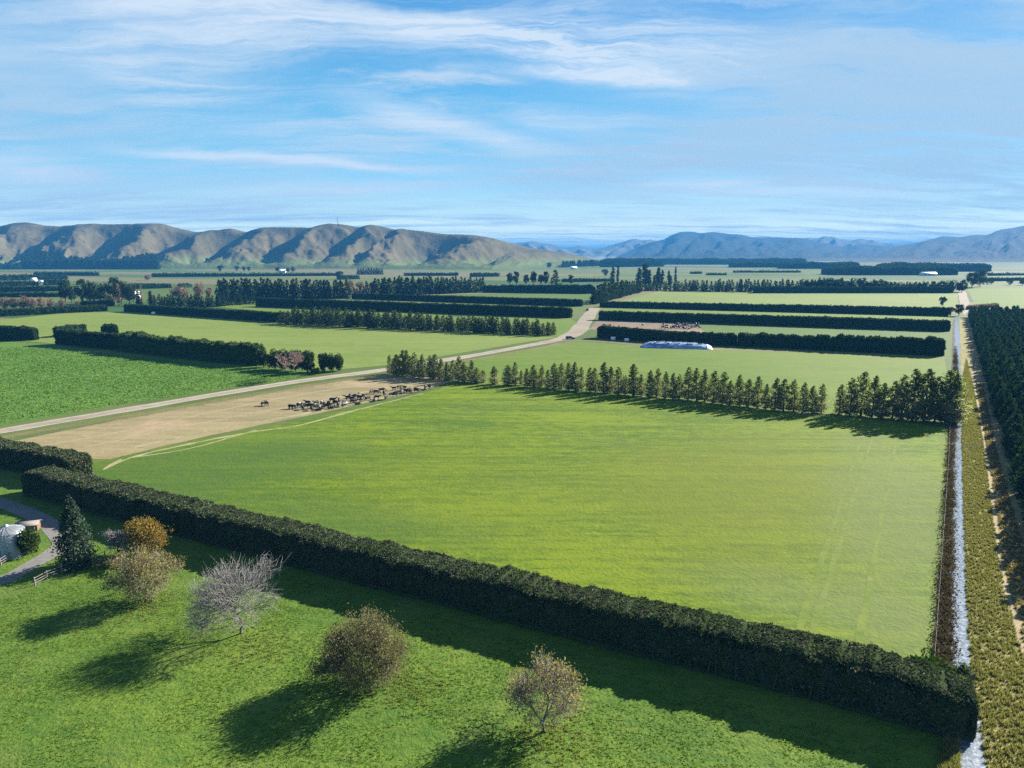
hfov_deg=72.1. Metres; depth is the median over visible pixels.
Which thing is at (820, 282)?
spread pine
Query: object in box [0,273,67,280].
hedge
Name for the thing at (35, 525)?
garden shed
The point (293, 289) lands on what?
tall pine
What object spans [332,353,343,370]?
trimmed evergreen
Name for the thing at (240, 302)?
conifer
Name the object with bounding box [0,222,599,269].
hills
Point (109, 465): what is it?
wheel track
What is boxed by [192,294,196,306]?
conifer
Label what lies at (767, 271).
hedge
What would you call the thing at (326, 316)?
belt conifer
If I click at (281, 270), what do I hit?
cottage
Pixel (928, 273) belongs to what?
plain barn
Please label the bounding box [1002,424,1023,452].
plantation pine
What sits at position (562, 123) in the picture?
sky
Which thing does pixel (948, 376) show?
tree
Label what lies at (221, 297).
conifer
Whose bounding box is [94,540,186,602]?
autumn tree
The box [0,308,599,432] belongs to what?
road
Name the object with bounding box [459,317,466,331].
belt conifer
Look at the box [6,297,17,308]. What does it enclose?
bare willow
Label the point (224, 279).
tall pine
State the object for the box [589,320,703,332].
muddy paddock
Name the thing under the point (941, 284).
spread pine
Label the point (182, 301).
conifer
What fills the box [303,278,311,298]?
tall pine
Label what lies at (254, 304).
strip paddock
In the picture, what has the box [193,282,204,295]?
leafless tree
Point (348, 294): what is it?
tall pine
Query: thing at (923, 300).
broad paddock
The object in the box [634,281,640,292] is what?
road pine
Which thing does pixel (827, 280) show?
spread pine
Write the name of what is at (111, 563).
bare shrub
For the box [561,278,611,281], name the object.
hedge
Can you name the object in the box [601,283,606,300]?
road pine
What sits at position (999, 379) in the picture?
plantation pine
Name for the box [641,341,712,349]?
silage stack
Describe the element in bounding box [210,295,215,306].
conifer
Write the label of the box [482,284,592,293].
clipped hedge
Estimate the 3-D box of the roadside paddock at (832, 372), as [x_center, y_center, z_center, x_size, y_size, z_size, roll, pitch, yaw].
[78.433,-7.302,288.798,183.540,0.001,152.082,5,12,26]
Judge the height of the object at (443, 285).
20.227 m
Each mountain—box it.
[616,232,900,260]
[851,226,1023,262]
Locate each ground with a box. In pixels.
[0,259,1023,757]
[490,384,908,425]
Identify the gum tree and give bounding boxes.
[506,273,512,284]
[512,271,518,284]
[523,274,528,283]
[530,271,536,284]
[538,274,543,283]
[543,271,549,282]
[568,275,573,283]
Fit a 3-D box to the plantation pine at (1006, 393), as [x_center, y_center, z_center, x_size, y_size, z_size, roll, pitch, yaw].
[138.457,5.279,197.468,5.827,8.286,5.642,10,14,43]
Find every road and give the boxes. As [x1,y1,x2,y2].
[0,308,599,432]
[958,282,969,314]
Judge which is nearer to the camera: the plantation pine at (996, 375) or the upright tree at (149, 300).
the plantation pine at (996, 375)
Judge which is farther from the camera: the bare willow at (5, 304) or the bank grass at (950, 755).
the bare willow at (5, 304)
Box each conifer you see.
[157,294,161,304]
[170,294,177,305]
[180,295,185,305]
[185,295,189,306]
[189,294,193,306]
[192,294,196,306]
[196,293,200,306]
[199,296,204,306]
[206,293,212,306]
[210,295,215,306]
[215,295,221,306]
[218,293,225,305]
[225,293,230,305]
[236,293,243,304]
[276,310,282,323]
[279,311,286,323]
[283,311,292,323]
[289,308,296,323]
[292,306,299,321]
[295,309,303,323]
[298,308,308,323]
[304,309,311,324]
[307,306,317,324]
[309,307,317,324]
[314,310,322,325]
[316,306,327,325]
[322,307,329,325]
[325,307,335,325]
[334,308,342,326]
[338,307,350,326]
[345,309,355,326]
[346,311,356,326]
[354,308,362,326]
[360,310,365,326]
[361,311,374,327]
[363,309,376,327]
[369,310,379,327]
[376,312,381,326]
[381,312,387,327]
[382,312,391,327]
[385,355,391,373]
[387,310,397,327]
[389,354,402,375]
[390,310,401,328]
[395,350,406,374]
[396,312,402,328]
[400,314,407,328]
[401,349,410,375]
[403,311,414,329]
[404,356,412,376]
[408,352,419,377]
[412,312,424,329]
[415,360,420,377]
[416,313,426,329]
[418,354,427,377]
[420,314,433,330]
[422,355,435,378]
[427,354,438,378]
[434,313,440,329]
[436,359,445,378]
[437,314,446,330]
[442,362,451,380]
[444,315,455,331]
[447,315,454,330]
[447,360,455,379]
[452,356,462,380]
[455,317,461,330]
[457,316,463,329]
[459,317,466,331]
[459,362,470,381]
[462,316,471,331]
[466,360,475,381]
[468,316,477,331]
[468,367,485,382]
[472,318,481,332]
[477,317,487,332]
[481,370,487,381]
[484,315,495,332]
[487,317,497,332]
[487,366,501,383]
[494,316,499,332]
[497,316,504,332]
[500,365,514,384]
[501,317,512,333]
[504,319,512,333]
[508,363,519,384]
[511,318,518,332]
[513,318,522,333]
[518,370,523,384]
[519,319,529,334]
[522,318,531,334]
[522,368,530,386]
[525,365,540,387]
[530,318,540,334]
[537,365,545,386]
[539,323,545,334]
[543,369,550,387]
[544,321,551,335]
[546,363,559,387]
[551,322,556,334]
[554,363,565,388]
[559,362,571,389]
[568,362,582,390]
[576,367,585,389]
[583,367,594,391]
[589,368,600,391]
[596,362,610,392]
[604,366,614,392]
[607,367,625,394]
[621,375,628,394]
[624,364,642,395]
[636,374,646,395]
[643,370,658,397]
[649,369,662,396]
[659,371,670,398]
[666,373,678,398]
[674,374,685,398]
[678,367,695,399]
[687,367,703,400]
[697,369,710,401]
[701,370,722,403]
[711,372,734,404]
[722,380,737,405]
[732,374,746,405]
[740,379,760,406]
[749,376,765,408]
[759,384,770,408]
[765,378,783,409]
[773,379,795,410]
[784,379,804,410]
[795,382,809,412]
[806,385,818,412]
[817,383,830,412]
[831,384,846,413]
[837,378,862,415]
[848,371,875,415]
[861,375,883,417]
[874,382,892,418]
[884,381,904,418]
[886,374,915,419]
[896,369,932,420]
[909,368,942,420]
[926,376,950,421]
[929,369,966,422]
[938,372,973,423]
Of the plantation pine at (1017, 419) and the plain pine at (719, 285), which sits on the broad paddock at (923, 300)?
the plain pine at (719, 285)
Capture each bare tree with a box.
[174,550,288,642]
[275,351,303,378]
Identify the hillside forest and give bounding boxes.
[0,262,22,269]
[20,249,160,268]
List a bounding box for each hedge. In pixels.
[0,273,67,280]
[0,280,38,285]
[0,285,59,291]
[0,291,58,296]
[0,304,107,316]
[0,325,38,339]
[0,436,93,474]
[20,464,979,740]
[33,271,99,275]
[43,278,69,284]
[52,324,87,335]
[54,328,118,349]
[80,300,114,305]
[100,323,118,332]
[115,330,263,365]
[123,303,285,321]
[131,283,171,288]
[151,272,335,276]
[177,283,192,287]
[255,297,572,317]
[336,274,359,279]
[351,293,582,306]
[403,272,458,275]
[469,272,499,276]
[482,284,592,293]
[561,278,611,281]
[596,325,681,341]
[598,310,950,330]
[599,301,948,315]
[680,330,737,345]
[690,271,701,273]
[706,272,726,274]
[733,270,800,272]
[737,332,946,355]
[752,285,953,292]
[965,303,998,309]
[982,277,1023,280]
[986,272,1023,275]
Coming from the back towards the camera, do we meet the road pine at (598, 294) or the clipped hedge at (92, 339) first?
the road pine at (598, 294)
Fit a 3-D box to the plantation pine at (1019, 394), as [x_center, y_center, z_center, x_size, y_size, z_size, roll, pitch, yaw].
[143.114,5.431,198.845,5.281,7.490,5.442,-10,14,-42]
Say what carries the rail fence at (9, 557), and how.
on the farmyard grass at (11, 488)
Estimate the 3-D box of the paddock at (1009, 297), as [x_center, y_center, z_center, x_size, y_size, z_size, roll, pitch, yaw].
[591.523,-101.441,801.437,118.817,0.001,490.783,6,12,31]
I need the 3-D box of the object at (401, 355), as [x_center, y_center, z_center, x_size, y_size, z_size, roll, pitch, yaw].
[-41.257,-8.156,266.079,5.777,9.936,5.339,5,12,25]
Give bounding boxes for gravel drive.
[0,497,71,584]
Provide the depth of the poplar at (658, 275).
1067.03 m
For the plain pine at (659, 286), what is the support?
on the ground at (138, 275)
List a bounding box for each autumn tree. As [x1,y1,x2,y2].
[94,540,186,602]
[497,645,590,737]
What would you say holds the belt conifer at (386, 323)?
on the paddock at (356, 347)
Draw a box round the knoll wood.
[561,260,599,266]
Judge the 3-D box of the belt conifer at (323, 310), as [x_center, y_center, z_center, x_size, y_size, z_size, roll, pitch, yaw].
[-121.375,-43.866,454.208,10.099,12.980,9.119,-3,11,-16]
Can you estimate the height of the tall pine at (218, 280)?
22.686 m
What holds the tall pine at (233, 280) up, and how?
on the ground at (138, 275)
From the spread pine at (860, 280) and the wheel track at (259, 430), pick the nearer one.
the wheel track at (259, 430)
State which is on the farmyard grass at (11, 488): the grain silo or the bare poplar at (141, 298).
the grain silo
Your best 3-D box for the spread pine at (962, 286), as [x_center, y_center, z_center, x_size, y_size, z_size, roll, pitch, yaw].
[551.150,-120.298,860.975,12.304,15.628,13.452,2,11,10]
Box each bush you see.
[310,367,319,373]
[907,647,959,674]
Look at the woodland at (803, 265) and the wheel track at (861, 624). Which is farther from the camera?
the woodland at (803, 265)
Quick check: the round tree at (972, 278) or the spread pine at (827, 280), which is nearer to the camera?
the spread pine at (827, 280)
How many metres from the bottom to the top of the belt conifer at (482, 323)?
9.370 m
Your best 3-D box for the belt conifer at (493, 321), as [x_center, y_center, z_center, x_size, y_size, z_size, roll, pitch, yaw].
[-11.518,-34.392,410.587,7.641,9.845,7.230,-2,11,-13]
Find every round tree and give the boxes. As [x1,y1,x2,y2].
[335,271,342,278]
[589,259,595,266]
[602,269,608,275]
[938,297,947,306]
[947,306,955,315]
[954,304,964,315]
[966,272,979,287]
[974,268,988,286]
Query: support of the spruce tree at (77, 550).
on the farmyard grass at (11, 488)
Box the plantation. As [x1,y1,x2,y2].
[966,305,1023,525]
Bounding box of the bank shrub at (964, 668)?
[940,661,975,684]
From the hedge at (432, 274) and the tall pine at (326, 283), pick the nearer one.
the tall pine at (326, 283)
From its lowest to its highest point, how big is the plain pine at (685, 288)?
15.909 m
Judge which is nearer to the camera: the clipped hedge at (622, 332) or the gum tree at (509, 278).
the clipped hedge at (622, 332)
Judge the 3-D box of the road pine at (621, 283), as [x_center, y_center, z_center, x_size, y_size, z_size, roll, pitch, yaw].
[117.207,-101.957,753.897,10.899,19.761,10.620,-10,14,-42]
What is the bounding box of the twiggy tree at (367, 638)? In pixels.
[301,601,420,697]
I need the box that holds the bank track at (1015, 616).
[967,326,1023,659]
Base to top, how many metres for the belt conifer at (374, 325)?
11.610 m
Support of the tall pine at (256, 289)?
on the strip paddock at (254, 304)
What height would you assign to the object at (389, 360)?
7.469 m
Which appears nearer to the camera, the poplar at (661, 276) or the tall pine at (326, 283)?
the tall pine at (326, 283)
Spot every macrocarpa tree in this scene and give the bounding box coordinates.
[56,279,71,302]
[64,285,75,302]
[73,279,87,300]
[86,280,100,300]
[96,282,107,299]
[105,277,122,303]
[113,279,128,304]
[120,281,136,303]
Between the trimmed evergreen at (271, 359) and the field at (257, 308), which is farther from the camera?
the field at (257, 308)
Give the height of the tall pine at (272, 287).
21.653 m
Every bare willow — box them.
[0,296,11,308]
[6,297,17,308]
[16,295,27,307]
[27,297,37,307]
[37,297,46,306]
[46,297,54,306]
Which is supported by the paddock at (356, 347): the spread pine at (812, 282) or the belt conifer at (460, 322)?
the belt conifer at (460, 322)
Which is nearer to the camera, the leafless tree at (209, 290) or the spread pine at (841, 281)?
the leafless tree at (209, 290)
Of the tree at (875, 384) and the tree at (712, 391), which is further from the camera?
the tree at (712, 391)
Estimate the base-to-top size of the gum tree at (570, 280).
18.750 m
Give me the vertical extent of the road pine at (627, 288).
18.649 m
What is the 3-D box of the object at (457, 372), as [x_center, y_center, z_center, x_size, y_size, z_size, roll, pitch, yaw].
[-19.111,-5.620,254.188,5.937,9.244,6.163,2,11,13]
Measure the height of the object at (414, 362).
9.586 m
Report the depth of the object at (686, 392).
219.98 m
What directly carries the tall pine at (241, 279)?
on the ground at (138, 275)
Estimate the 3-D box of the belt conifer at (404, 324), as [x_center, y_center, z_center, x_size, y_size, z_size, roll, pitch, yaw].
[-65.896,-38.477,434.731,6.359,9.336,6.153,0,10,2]
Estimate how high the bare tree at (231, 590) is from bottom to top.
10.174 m
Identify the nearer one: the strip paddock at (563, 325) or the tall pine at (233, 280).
the strip paddock at (563, 325)
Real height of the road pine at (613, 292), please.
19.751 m
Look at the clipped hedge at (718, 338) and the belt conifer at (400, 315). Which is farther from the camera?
the belt conifer at (400, 315)
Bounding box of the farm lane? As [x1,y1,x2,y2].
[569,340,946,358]
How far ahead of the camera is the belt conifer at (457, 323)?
421.88 m
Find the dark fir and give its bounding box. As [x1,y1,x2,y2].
[550,270,562,284]
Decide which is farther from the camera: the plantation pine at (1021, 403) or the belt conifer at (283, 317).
the belt conifer at (283, 317)
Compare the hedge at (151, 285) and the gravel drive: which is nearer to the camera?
the gravel drive
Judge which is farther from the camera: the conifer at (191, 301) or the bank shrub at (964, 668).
the conifer at (191, 301)
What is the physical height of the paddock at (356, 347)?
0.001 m
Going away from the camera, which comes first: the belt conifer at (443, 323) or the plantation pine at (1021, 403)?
the plantation pine at (1021, 403)
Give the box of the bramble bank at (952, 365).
[933,319,954,752]
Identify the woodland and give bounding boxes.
[599,257,664,266]
[657,257,806,264]
[728,260,795,267]
[777,261,859,268]
[820,265,958,274]
[876,261,991,271]
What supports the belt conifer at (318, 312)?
on the paddock at (356, 347)
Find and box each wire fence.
[12,373,390,439]
[553,388,947,423]
[935,423,950,648]
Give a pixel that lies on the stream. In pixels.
(972, 754)
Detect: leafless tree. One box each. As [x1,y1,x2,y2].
[58,299,64,306]
[104,294,114,300]
[169,285,181,297]
[179,286,190,297]
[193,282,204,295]
[206,287,212,294]
[347,279,354,295]
[355,282,363,287]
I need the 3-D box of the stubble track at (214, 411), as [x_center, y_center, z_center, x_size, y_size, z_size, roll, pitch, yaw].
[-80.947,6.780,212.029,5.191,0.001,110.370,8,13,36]
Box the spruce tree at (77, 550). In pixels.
[47,495,100,572]
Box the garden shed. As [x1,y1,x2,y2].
[14,520,40,531]
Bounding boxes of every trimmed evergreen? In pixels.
[253,347,268,366]
[265,348,280,368]
[276,348,288,369]
[285,349,301,370]
[297,350,315,371]
[318,352,327,370]
[324,353,334,370]
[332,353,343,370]
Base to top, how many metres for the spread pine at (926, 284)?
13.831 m
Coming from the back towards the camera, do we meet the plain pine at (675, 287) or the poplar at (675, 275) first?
the poplar at (675, 275)
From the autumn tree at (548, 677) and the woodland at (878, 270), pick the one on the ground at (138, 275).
the woodland at (878, 270)
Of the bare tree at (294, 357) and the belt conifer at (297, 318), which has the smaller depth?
the bare tree at (294, 357)
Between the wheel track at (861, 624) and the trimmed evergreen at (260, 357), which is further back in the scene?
the trimmed evergreen at (260, 357)
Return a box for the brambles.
[927,345,963,668]
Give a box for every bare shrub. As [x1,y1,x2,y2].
[92,549,135,568]
[102,529,135,555]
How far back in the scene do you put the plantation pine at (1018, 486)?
131.98 m
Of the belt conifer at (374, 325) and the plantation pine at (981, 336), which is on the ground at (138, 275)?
the plantation pine at (981, 336)
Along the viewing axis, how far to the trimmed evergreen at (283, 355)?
277.13 m
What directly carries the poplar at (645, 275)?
on the ground at (138, 275)
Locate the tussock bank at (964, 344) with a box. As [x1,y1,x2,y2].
[959,315,1023,767]
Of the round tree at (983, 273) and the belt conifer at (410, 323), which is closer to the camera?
the belt conifer at (410, 323)
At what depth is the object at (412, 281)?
802.05 m
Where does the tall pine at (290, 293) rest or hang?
on the ground at (138, 275)
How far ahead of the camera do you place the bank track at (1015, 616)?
115.88 m
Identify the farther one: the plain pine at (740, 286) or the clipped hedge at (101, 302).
the plain pine at (740, 286)
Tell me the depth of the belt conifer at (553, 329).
400.20 m
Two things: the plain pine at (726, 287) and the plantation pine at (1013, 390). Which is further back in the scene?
the plain pine at (726, 287)
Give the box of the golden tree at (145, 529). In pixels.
[123,515,173,555]
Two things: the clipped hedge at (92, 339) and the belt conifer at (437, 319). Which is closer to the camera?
the clipped hedge at (92, 339)
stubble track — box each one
[42,381,384,445]
[83,387,389,447]
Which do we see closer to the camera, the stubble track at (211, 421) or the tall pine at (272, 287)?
the stubble track at (211, 421)
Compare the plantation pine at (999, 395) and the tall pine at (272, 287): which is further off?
the tall pine at (272, 287)
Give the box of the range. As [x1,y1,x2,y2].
[512,236,912,258]
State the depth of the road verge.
220.78 m
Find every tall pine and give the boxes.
[214,279,222,294]
[216,280,225,299]
[218,278,230,298]
[224,280,233,299]
[231,278,240,299]
[232,279,244,300]
[239,278,244,293]
[242,279,248,297]
[244,278,255,299]
[251,279,259,299]
[258,277,267,297]
[263,278,273,297]
[269,280,274,297]
[270,280,278,297]
[274,278,282,297]
[276,279,287,298]
[283,279,290,297]
[288,279,300,297]
[288,280,296,298]
[294,278,300,297]
[297,280,306,298]
[301,280,309,298]
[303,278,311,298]
[306,279,314,298]
[312,279,322,298]
[313,280,326,298]
[322,280,331,298]
[325,282,334,298]
[332,280,337,297]
[333,280,340,297]
[338,282,346,298]
[343,279,351,298]
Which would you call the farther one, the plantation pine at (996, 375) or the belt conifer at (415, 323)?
the belt conifer at (415, 323)
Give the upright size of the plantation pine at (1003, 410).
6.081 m
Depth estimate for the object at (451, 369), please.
256.15 m
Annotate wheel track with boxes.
[103,459,122,469]
[108,393,421,467]
[130,430,255,457]
[131,395,395,447]
[796,427,865,630]
[809,427,875,633]
[855,441,896,643]
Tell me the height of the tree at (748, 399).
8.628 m
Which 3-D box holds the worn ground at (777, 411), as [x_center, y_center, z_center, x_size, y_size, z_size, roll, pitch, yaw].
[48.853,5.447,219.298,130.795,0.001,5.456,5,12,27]
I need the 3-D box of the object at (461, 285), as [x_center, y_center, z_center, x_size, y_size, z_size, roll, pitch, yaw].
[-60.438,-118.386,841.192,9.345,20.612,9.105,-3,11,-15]
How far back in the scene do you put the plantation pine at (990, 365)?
257.44 m
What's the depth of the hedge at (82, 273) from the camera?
1542.27 m
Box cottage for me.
[278,269,285,272]
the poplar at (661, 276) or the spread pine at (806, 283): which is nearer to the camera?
the spread pine at (806, 283)
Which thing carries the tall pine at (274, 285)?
on the ground at (138, 275)
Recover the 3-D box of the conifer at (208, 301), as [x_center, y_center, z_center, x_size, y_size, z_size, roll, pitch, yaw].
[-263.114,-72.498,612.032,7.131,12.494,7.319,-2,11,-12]
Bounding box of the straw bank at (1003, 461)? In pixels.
[967,316,1023,638]
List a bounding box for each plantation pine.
[971,327,980,340]
[975,334,984,346]
[976,340,983,351]
[978,346,989,362]
[980,363,991,378]
[981,358,995,376]
[984,354,996,369]
[984,364,995,382]
[985,372,995,390]
[986,367,1000,384]
[987,372,1000,392]
[988,381,1004,404]
[989,378,1006,399]
[989,394,1006,417]
[991,386,1005,409]
[991,388,1004,409]
[992,389,1014,410]
[995,403,1008,422]
[996,350,1003,362]
[996,353,1006,367]
[997,396,1014,417]
[998,404,1016,429]
[999,421,1015,440]
[1000,359,1014,375]
[1000,402,1021,420]
[1000,423,1016,448]
[1001,365,1010,375]
[1001,413,1023,438]
[1001,414,1023,437]
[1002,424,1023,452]
[1003,409,1023,435]
[1003,433,1020,458]
[1005,447,1023,482]
[1006,368,1020,382]
[1007,436,1023,462]
[1008,463,1023,496]
[1011,384,1020,397]
[1012,352,1023,361]
[1012,381,1023,401]
[1013,356,1019,365]
[1014,390,1022,402]
[1014,393,1023,409]
[1017,397,1023,415]
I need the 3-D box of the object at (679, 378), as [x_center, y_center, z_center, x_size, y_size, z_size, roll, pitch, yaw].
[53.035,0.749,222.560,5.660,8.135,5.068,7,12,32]
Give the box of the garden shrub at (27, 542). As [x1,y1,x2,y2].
[15,527,40,554]
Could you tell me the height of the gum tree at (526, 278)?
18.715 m
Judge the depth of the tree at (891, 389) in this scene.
194.75 m
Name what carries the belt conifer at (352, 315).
on the paddock at (356, 347)
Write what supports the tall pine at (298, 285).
on the ground at (138, 275)
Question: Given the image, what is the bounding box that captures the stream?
[950,316,987,767]
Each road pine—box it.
[589,286,597,303]
[591,287,598,303]
[596,284,604,301]
[596,285,602,303]
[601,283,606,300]
[603,282,608,301]
[607,283,613,300]
[610,281,615,298]
[611,280,617,298]
[614,282,619,298]
[617,282,622,297]
[619,280,625,296]
[624,280,629,295]
[630,281,634,293]
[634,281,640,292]
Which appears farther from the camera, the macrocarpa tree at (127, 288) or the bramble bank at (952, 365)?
the macrocarpa tree at (127, 288)
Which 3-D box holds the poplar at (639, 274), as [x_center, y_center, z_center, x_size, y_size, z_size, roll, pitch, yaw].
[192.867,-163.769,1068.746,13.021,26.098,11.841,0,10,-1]
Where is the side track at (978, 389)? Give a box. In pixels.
[973,361,982,427]
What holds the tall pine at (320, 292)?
on the ground at (138, 275)
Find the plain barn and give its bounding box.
[919,272,936,275]
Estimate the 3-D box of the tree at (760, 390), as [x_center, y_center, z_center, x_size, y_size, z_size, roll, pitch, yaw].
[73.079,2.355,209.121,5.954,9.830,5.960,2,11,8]
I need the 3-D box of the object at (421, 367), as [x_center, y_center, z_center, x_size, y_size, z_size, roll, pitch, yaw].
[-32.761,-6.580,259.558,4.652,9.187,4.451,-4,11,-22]
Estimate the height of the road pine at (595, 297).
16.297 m
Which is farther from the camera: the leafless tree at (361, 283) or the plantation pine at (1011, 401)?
the leafless tree at (361, 283)
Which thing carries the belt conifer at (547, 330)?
on the strip paddock at (563, 325)
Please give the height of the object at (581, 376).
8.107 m
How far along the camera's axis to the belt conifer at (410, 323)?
430.15 m
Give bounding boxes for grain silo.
[0,524,24,560]
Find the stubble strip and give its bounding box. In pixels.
[18,374,447,458]
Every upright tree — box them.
[135,291,140,303]
[146,291,154,304]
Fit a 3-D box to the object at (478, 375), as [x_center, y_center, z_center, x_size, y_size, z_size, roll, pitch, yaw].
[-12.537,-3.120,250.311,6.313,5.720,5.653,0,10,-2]
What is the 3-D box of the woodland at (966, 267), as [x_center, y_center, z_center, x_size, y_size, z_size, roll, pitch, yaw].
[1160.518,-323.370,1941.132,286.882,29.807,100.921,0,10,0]
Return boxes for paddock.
[0,312,554,369]
[0,535,940,767]
[92,385,947,657]
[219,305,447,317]
[225,300,575,308]
[420,317,576,336]
[440,293,590,302]
[455,341,948,421]
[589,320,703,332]
[598,309,949,320]
[621,291,957,309]
[699,324,951,355]
[968,288,1023,306]
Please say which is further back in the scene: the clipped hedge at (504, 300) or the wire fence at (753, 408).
the clipped hedge at (504, 300)
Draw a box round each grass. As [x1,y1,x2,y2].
[0,470,170,598]
[92,588,624,767]
[937,733,963,767]
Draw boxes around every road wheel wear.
[0,346,527,433]
[2,345,524,428]
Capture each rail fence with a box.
[0,552,12,565]
[33,551,105,585]
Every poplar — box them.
[115,283,121,305]
[139,284,143,304]
[609,267,615,280]
[616,265,619,281]
[636,268,642,283]
[641,264,648,284]
[648,270,651,283]
[655,267,661,282]
[660,270,664,283]
[667,270,670,284]
[674,267,676,280]
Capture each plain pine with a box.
[645,280,651,290]
[658,281,662,290]
[673,280,678,290]
[682,279,688,290]
[687,280,693,290]
[690,280,695,290]
[695,280,699,290]
[704,280,708,291]
[708,281,714,291]
[717,279,723,291]
[724,281,728,291]
[729,279,734,291]
[737,279,742,291]
[743,279,748,291]
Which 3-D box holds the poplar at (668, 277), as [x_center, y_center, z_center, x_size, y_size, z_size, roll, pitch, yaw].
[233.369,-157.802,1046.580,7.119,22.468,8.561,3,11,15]
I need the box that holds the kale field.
[0,341,330,424]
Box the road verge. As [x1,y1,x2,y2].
[1,341,576,437]
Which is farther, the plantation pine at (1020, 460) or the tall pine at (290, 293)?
the tall pine at (290, 293)
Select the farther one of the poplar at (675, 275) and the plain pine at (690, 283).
the poplar at (675, 275)
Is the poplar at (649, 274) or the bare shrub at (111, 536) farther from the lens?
the poplar at (649, 274)
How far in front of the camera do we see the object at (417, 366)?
260.51 m
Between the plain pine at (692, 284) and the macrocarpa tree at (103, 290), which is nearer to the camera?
the macrocarpa tree at (103, 290)
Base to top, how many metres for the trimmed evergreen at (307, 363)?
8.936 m
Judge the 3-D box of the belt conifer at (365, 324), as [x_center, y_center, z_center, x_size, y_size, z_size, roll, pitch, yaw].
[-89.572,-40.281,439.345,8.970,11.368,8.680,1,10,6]
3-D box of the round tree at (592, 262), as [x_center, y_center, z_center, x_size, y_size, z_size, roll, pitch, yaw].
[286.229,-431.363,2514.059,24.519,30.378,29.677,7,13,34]
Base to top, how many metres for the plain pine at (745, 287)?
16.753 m
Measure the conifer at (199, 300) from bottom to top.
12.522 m
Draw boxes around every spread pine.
[802,279,809,286]
[807,279,816,286]
[816,278,825,286]
[824,277,829,285]
[828,278,837,285]
[836,278,846,286]
[850,278,857,286]
[857,277,866,284]
[858,280,864,286]
[870,280,877,286]
[878,279,887,286]
[921,281,929,286]
[936,280,946,286]
[951,280,957,291]
[957,279,967,291]
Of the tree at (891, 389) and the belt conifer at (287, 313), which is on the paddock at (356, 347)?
the belt conifer at (287, 313)
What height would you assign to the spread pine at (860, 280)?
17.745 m
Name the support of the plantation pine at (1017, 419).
on the ground at (138, 275)
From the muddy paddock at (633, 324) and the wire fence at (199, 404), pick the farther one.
the muddy paddock at (633, 324)
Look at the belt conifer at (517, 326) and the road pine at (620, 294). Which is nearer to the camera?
the belt conifer at (517, 326)
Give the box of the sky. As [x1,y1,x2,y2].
[0,0,1023,247]
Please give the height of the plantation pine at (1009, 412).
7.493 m
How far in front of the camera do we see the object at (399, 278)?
793.80 m

